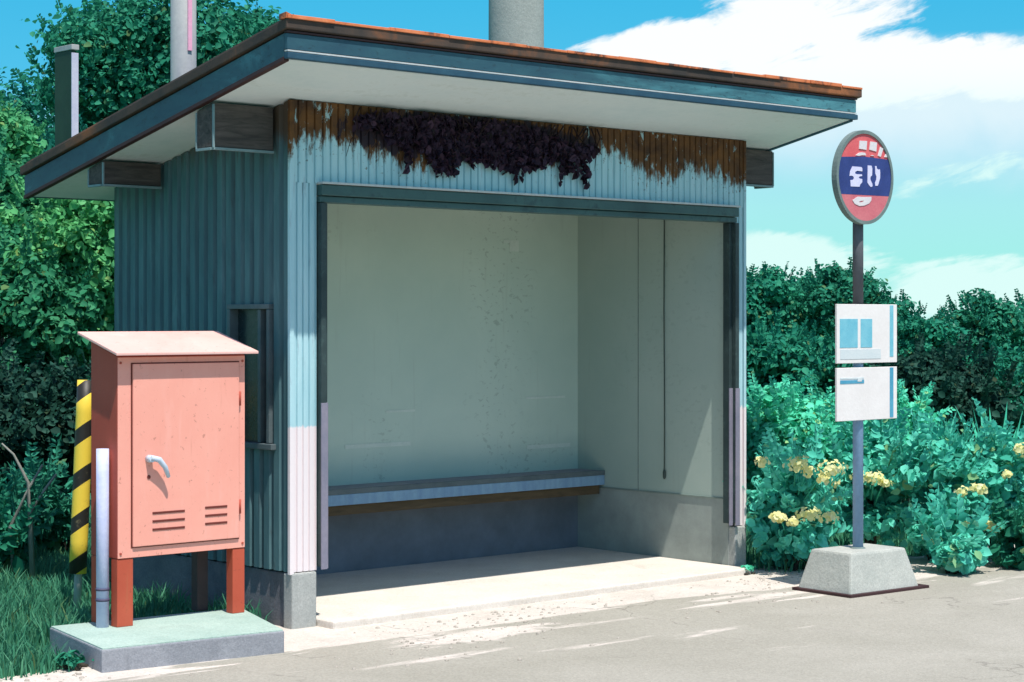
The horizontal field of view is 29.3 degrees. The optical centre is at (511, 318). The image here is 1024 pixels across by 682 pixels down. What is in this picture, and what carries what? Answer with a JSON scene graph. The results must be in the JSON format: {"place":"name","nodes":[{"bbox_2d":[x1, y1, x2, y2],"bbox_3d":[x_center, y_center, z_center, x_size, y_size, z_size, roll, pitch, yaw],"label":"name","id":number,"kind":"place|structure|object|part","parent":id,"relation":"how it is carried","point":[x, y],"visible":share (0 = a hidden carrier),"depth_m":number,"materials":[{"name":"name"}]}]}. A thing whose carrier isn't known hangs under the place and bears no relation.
{"place":"outdoors","nodes":[
{"label":"outdoors","id":0,"kind":"place"},
{"bbox_2d":[0,501,269,679],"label":"grass","id":1,"kind":"structure","parent":0,"point":[24,604],"depth_m":8.77,"materials":[{"name":"green plant"}]},
{"bbox_2d":[0,324,956,677],"bbox_3d":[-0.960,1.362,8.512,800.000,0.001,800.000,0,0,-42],"label":"ground","id":2,"kind":"structure","parent":0,"point":[746,508],"depth_m":11.26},
{"bbox_2d":[1,443,31,585],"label":"bare twig","id":3,"kind":"object","parent":2,"relation":"on","point":[28,492],"visible":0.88,"depth_m":9.90,"materials":[{"name":"wood"}]},
{"bbox_2d":[0,337,40,410],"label":"dark bush","id":4,"kind":"object","parent":2,"relation":"on","point":[5,358],"visible":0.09,"depth_m":12.22,"materials":[{"name":"green plant"}]},
{"bbox_2d":[0,90,47,170],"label":"broadleaf tree","id":5,"kind":"object","parent":2,"relation":"on","point":[18,135],"visible":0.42,"depth_m":18.88,"materials":[{"name":"green plant"}]},
{"bbox_2d":[0,471,48,577],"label":"leafy plant","id":6,"kind":"object","parent":2,"relation":"on","point":[16,543],"visible":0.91,"depth_m":9.92,"materials":[{"name":"teal plant"}]},
{"bbox_2d":[8,464,43,574],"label":"bare twig","id":7,"kind":"object","parent":2,"relation":"on","point":[22,502],"visible":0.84,"depth_m":9.90,"materials":[{"name":"brown wood"}]},
{"bbox_2d":[0,127,52,345],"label":"leafy bush","id":8,"kind":"object","parent":2,"relation":"on","point":[6,172],"visible":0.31,"depth_m":14.71,"materials":[{"name":"green plant"}]},
{"bbox_2d":[0,67,52,152],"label":"broadleaf tree","id":9,"kind":"object","parent":2,"relation":"on","point":[25,98],"visible":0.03,"depth_m":26.68,"materials":[{"name":"green plant"}]},
{"bbox_2d":[0,440,70,540],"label":"leafy plant","id":10,"kind":"object","parent":2,"relation":"on","point":[46,517],"visible":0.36,"depth_m":10.53,"materials":[{"name":"teal plant"}]},
{"bbox_2d":[29,473,56,579],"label":"bare twig","id":11,"kind":"object","parent":2,"relation":"on","point":[32,534],"visible":0.84,"depth_m":9.90,"materials":[{"name":"brown wood"}]},
{"bbox_2d":[0,351,90,495],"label":"dark bush","id":12,"kind":"object","parent":2,"relation":"on","point":[19,427],"visible":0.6,"depth_m":11.68,"materials":[{"name":"green plant"}]},
{"bbox_2d":[0,433,90,553],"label":"leafy plant","id":13,"kind":"object","parent":2,"relation":"on","point":[58,537],"visible":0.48,"depth_m":10.83,"materials":[{"name":"teal plant"}]},
{"bbox_2d":[0,218,113,403],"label":"leafy bush","id":14,"kind":"object","parent":2,"relation":"on","point":[34,321],"visible":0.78,"depth_m":12.72,"materials":[{"name":"green plant"}]},
{"bbox_2d":[0,176,113,364],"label":"leafy bush","id":15,"kind":"object","parent":2,"relation":"on","point":[74,229],"visible":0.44,"depth_m":13.05,"materials":[{"name":"green plant"}]},
{"bbox_2d":[29,350,90,492],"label":"dark bush","id":16,"kind":"object","parent":2,"relation":"on","point":[74,369],"visible":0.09,"depth_m":11.85,"materials":[{"name":"green plant"}]},
{"bbox_2d":[36,114,87,155],"bbox_3d":[-4.449,-0.372,19.977,2.069,3.461,1.948,0,0,-42],"label":"broadleaf tree","id":17,"kind":"object","parent":2,"relation":"on","point":[50,141],"visible":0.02,"depth_m":19.70,"materials":[{"name":"green plant"}]},
{"bbox_2d":[54,44,78,492],"bbox_3d":[-3.188,-0.290,14.003,0.060,3.320,0.258,0,0,-42],"label":"dark green post","id":18,"kind":"object","parent":2,"relation":"on","point":[66,92],"visible":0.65,"depth_m":13.95,"materials":[{"name":"metal"}]},
{"bbox_2d":[69,380,90,612],"bbox_3d":[-1.978,0.821,9.000,0.118,1.079,0.080,0,0,0],"label":"guy wire guard","id":19,"kind":"object","parent":2,"relation":"on","point":[80,511],"visible":0.88,"depth_m":8.97,"materials":[{"name":"yellow plastic"}]},
{"bbox_2d":[12,0,279,153],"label":"broadleaf tree","id":20,"kind":"object","parent":2,"relation":"on","point":[123,51],"visible":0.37,"depth_m":23.04,"materials":[{"name":"teal plant"}]},
{"bbox_2d":[170,0,195,81],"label":"steel pole","id":21,"kind":"object","parent":2,"relation":"on","point":[182,37],"visible":0.27,"depth_m":11.53,"materials":[{"name":"white metal"}]},
{"bbox_2d":[198,0,280,35],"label":"broadleaf tree","id":22,"kind":"object","parent":2,"relation":"on","point":[257,15],"visible":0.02,"depth_m":25.86,"materials":[{"name":"teal plant"}]},
{"bbox_2d":[489,0,543,47],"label":"utility pole","id":23,"kind":"object","parent":2,"relation":"on","point":[517,21],"depth_m":13.04,"materials":[{"name":"grey concrete"}]},
{"bbox_2d":[746,261,804,342],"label":"bush","id":24,"kind":"object","parent":2,"relation":"on","point":[769,291],"visible":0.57,"depth_m":29.64,"materials":[{"name":"green plant"}]},
{"bbox_2d":[746,305,826,406],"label":"hedge bush","id":25,"kind":"object","parent":2,"relation":"on","point":[795,357],"visible":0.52,"depth_m":19.80,"materials":[{"name":"green plant"}]},
{"bbox_2d":[722,423,852,570],"bbox_3d":[1.480,0.958,10.526,0.702,0.800,0.735,0,0,11],"label":"flowering shrub","id":26,"kind":"object","parent":2,"relation":"on","point":[795,509],"visible":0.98,"depth_m":10.44,"materials":[{"name":"teal plant"}]},
{"bbox_2d":[746,369,843,499],"bbox_3d":[1.583,0.817,11.311,0.604,1.071,0.668,0,0,-42],"label":"leafy shrub","id":27,"kind":"object","parent":2,"relation":"on","point":[781,409],"visible":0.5,"depth_m":11.17,"materials":[{"name":"green plant"}]},
{"bbox_2d":[785,266,828,336],"bbox_3d":[4.676,0.263,31.023,1.519,2.198,1.594,0,0,-42],"label":"tree","id":28,"kind":"object","parent":2,"relation":"on","point":[801,280],"visible":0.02,"depth_m":30.80,"materials":[{"name":"green plant"}]},
{"bbox_2d":[798,374,871,533],"bbox_3d":[2.052,0.833,12.291,0.569,1.042,0.564,0,0,-15],"label":"leafy shrub","id":29,"kind":"object","parent":2,"relation":"on","point":[829,404],"visible":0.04,"depth_m":12.15,"materials":[{"name":"green plant"}]},
{"bbox_2d":[809,320,870,436],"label":"hedge bush","id":30,"kind":"object","parent":2,"relation":"on","point":[828,367],"visible":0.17,"depth_m":20.25,"materials":[{"name":"green plant"}]},
{"bbox_2d":[794,257,892,347],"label":"bush","id":31,"kind":"object","parent":2,"relation":"on","point":[833,284],"visible":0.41,"depth_m":29.68,"materials":[{"name":"teal plant"}]},
{"bbox_2d":[746,506,987,572],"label":"grass","id":32,"kind":"structure","parent":2,"relation":"on","point":[753,557],"depth_m":11.24,"materials":[{"name":"green plant"}]},
{"bbox_2d":[822,407,923,547],"bbox_3d":[1.978,0.872,11.050,0.649,0.964,0.662,0,0,-18],"label":"flowering shrub","id":33,"kind":"object","parent":2,"relation":"on","point":[880,502],"visible":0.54,"depth_m":10.99,"materials":[{"name":"teal plant"}]},
{"bbox_2d":[871,289,936,366],"bbox_3d":[6.031,0.446,30.996,1.672,1.838,1.572,0,0,-42],"label":"tree","id":34,"kind":"object","parent":2,"relation":"on","point":[904,305],"visible":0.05,"depth_m":30.73,"materials":[{"name":"green plant"}]},
{"bbox_2d":[870,378,958,534],"bbox_3d":[2.447,0.834,12.203,0.571,1.040,0.648,0,0,-42],"label":"leafy shrub","id":35,"kind":"object","parent":2,"relation":"on","point":[919,404],"visible":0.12,"depth_m":12.13,"materials":[{"name":"green plant"}]},
{"bbox_2d":[869,332,970,436],"bbox_3d":[3.962,0.746,19.539,1.139,1.225,1.297,0,0,-42],"label":"hedge bush","id":36,"kind":"object","parent":2,"relation":"on","point":[920,369],"visible":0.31,"depth_m":19.25,"materials":[{"name":"green plant"}]},
{"bbox_2d":[897,300,972,371],"bbox_3d":[6.214,0.545,29.018,1.459,1.647,1.463,0,0,-42],"label":"tree","id":37,"kind":"object","parent":2,"relation":"on","point":[939,330],"visible":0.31,"depth_m":28.68,"materials":[{"name":"green plant"}]},
{"bbox_2d":[886,408,996,559],"bbox_3d":[2.354,0.920,10.867,0.671,0.887,0.704,0,0,8],"label":"flowering shrub","id":38,"kind":"object","parent":2,"relation":"on","point":[937,460],"visible":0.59,"depth_m":10.78,"materials":[{"name":"teal plant"}]},
{"bbox_2d":[908,482,1008,574],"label":"leafy shrub","id":39,"kind":"object","parent":2,"relation":"on","point":[964,549],"visible":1,"depth_m":10.34,"materials":[{"name":"teal plant"}]},
{"bbox_2d":[913,328,1023,441],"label":"hedge bush","id":40,"kind":"object","parent":2,"relation":"on","point":[983,389],"visible":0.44,"depth_m":19.77,"materials":[{"name":"green plant"}]},
{"bbox_2d":[933,288,1023,373],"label":"tree","id":41,"kind":"object","parent":2,"relation":"on","point":[986,318],"visible":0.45,"depth_m":29.66,"materials":[{"name":"teal plant"}]},
{"bbox_2d":[937,397,1023,558],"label":"flowering shrub","id":42,"kind":"object","parent":2,"relation":"on","point":[1007,457],"visible":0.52,"depth_m":10.80,"materials":[{"name":"teal plant"}]},
{"bbox_2d":[948,406,1022,546],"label":"long leaved plant","id":43,"kind":"object","parent":2,"relation":"on","point":[1015,437],"visible":0.12,"depth_m":11.51,"materials":[{"name":"green plant"}]},
{"bbox_2d":[969,337,1023,438],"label":"hedge bush","id":44,"kind":"object","parent":2,"relation":"on","point":[1003,360],"visible":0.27,"depth_m":20.23,"materials":[{"name":"green plant"}]},
{"bbox_2d":[988,473,1023,569],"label":"leafy shrub","id":45,"kind":"object","parent":2,"relation":"on","point":[1005,552],"visible":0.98,"depth_m":10.57,"materials":[{"name":"teal plant"}]},
{"bbox_2d":[1004,288,1023,357],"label":"tree","id":46,"kind":"object","parent":2,"relation":"on","point":[1020,301],"visible":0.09,"depth_m":30.91,"materials":[{"name":"green plant"}]},
{"bbox_2d":[0,545,1023,681],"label":"road","id":47,"kind":"structure","parent":0,"point":[969,627],"depth_m":8.18,"materials":[{"name":"grey asphalt"}]},
{"bbox_2d":[49,650,93,670],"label":"weed","id":48,"kind":"object","parent":47,"relation":"on","point":[75,662],"visible":0.97,"depth_m":7.51,"materials":[{"name":"teal plant"}]},
{"bbox_2d":[50,609,283,672],"bbox_3d":[-1.369,1.313,7.984,0.926,0.114,0.640,0,0,-35],"label":"concrete pad","id":49,"kind":"object","parent":47,"relation":"on","point":[169,640],"visible":0.73,"depth_m":7.78,"materials":[{"name":"grey concrete"}]},
{"bbox_2d":[78,331,258,627],"bbox_3d":[-1.452,0.655,8.226,0.717,1.202,0.319,0,0,-42],"label":"control cabinet","id":50,"kind":"object","parent":49,"relation":"on","point":[167,442],"visible":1,"depth_m":8.11,"materials":[{"name":"pink metal"}]},
{"bbox_3d":[-1.338,0.559,8.152,0.527,0.748,0.057,0,0,-42],"label":"door","id":51,"kind":"part","parent":50,"relation":"part of","materials":[{"name":"paint"}]},
{"bbox_2d":[20,12,861,628],"bbox_3d":[-0.273,0.065,9.973,3.726,2.610,2.252,0,0,-42],"label":"bus shelter","id":52,"kind":"object","parent":47,"relation":"on","point":[360,288],"visible":0.87,"depth_m":10.11,"materials":[{"name":"paint"}]},
{"bbox_2d":[227,304,275,449],"bbox_3d":[-1.155,0.256,8.741,0.075,0.642,0.380,0,0,-42],"label":"window","id":53,"kind":"structure","parent":52,"relation":"in","point":[252,325],"depth_m":8.68,"materials":[{"name":"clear glass"}]},
{"bbox_2d":[345,441,410,448],"bbox_3d":[-0.707,0.668,10.343,0.440,0.022,0.002,0,0,-42],"label":"tape strip","id":54,"kind":"object","parent":52,"relation":"attached to","point":[372,445],"visible":1,"depth_m":10.34,"materials":[{"name":"plastic"}]},
{"bbox_2d":[346,107,601,189],"bbox_3d":[-0.142,-0.796,9.213,1.586,0.324,0.079,0,0,-42],"label":"dried creeper","id":55,"kind":"object","parent":52,"relation":"attached to","point":[447,144],"visible":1,"depth_m":9.19,"materials":[{"name":"black plant"}]},
{"bbox_2d":[504,240,518,251],"bbox_3d":[-0.004,-0.409,10.974,0.112,0.062,0.002,0,0,-42],"label":"paper scrap","id":56,"kind":"object","parent":52,"relation":"attached to","point":[514,245],"visible":1,"depth_m":10.98,"materials":[{"name":"beige paper"}]},
{"bbox_2d":[527,443,569,448],"bbox_3d":[0.210,0.726,11.166,0.339,0.022,0.002,0,0,-42],"label":"tape strip","id":57,"kind":"object","parent":52,"relation":"attached to","point":[548,445],"visible":1,"depth_m":11.16,"materials":[{"name":"plastic"}]},
{"bbox_2d":[663,220,665,478],"bbox_3d":[0.840,0.117,10.793,0.017,1.535,0.017,0,0,-42],"label":"hanging cord","id":58,"kind":"object","parent":52,"relation":"hanging from","point":[664,474],"visible":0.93,"depth_m":10.79,"materials":[{"name":"grey"}]},
{"bbox_2d":[740,564,755,574],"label":"weed","id":59,"kind":"object","parent":47,"relation":"on","point":[749,567],"visible":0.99,"depth_m":10.32,"materials":[{"name":"green plant"}]},
{"bbox_2d":[792,130,928,597],"bbox_3d":[1.744,0.212,9.781,0.590,2.296,0.385,0,0,-39],"label":"bus stop sign","id":60,"kind":"object","parent":47,"relation":"on","point":[862,177],"visible":1,"depth_m":9.71,"materials":[{"name":"white metal"}]},
{"bbox_2d":[0,0,1023,318],"label":"sky","id":61,"kind":"structure","parent":0,"point":[941,82],"materials":[{"name":"blue"}]},
{"bbox_2d":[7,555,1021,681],"bbox_3d":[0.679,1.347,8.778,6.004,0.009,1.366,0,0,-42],"label":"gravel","id":62,"kind":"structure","parent":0,"point":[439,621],"depth_m":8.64,"materials":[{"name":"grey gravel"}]}
]}

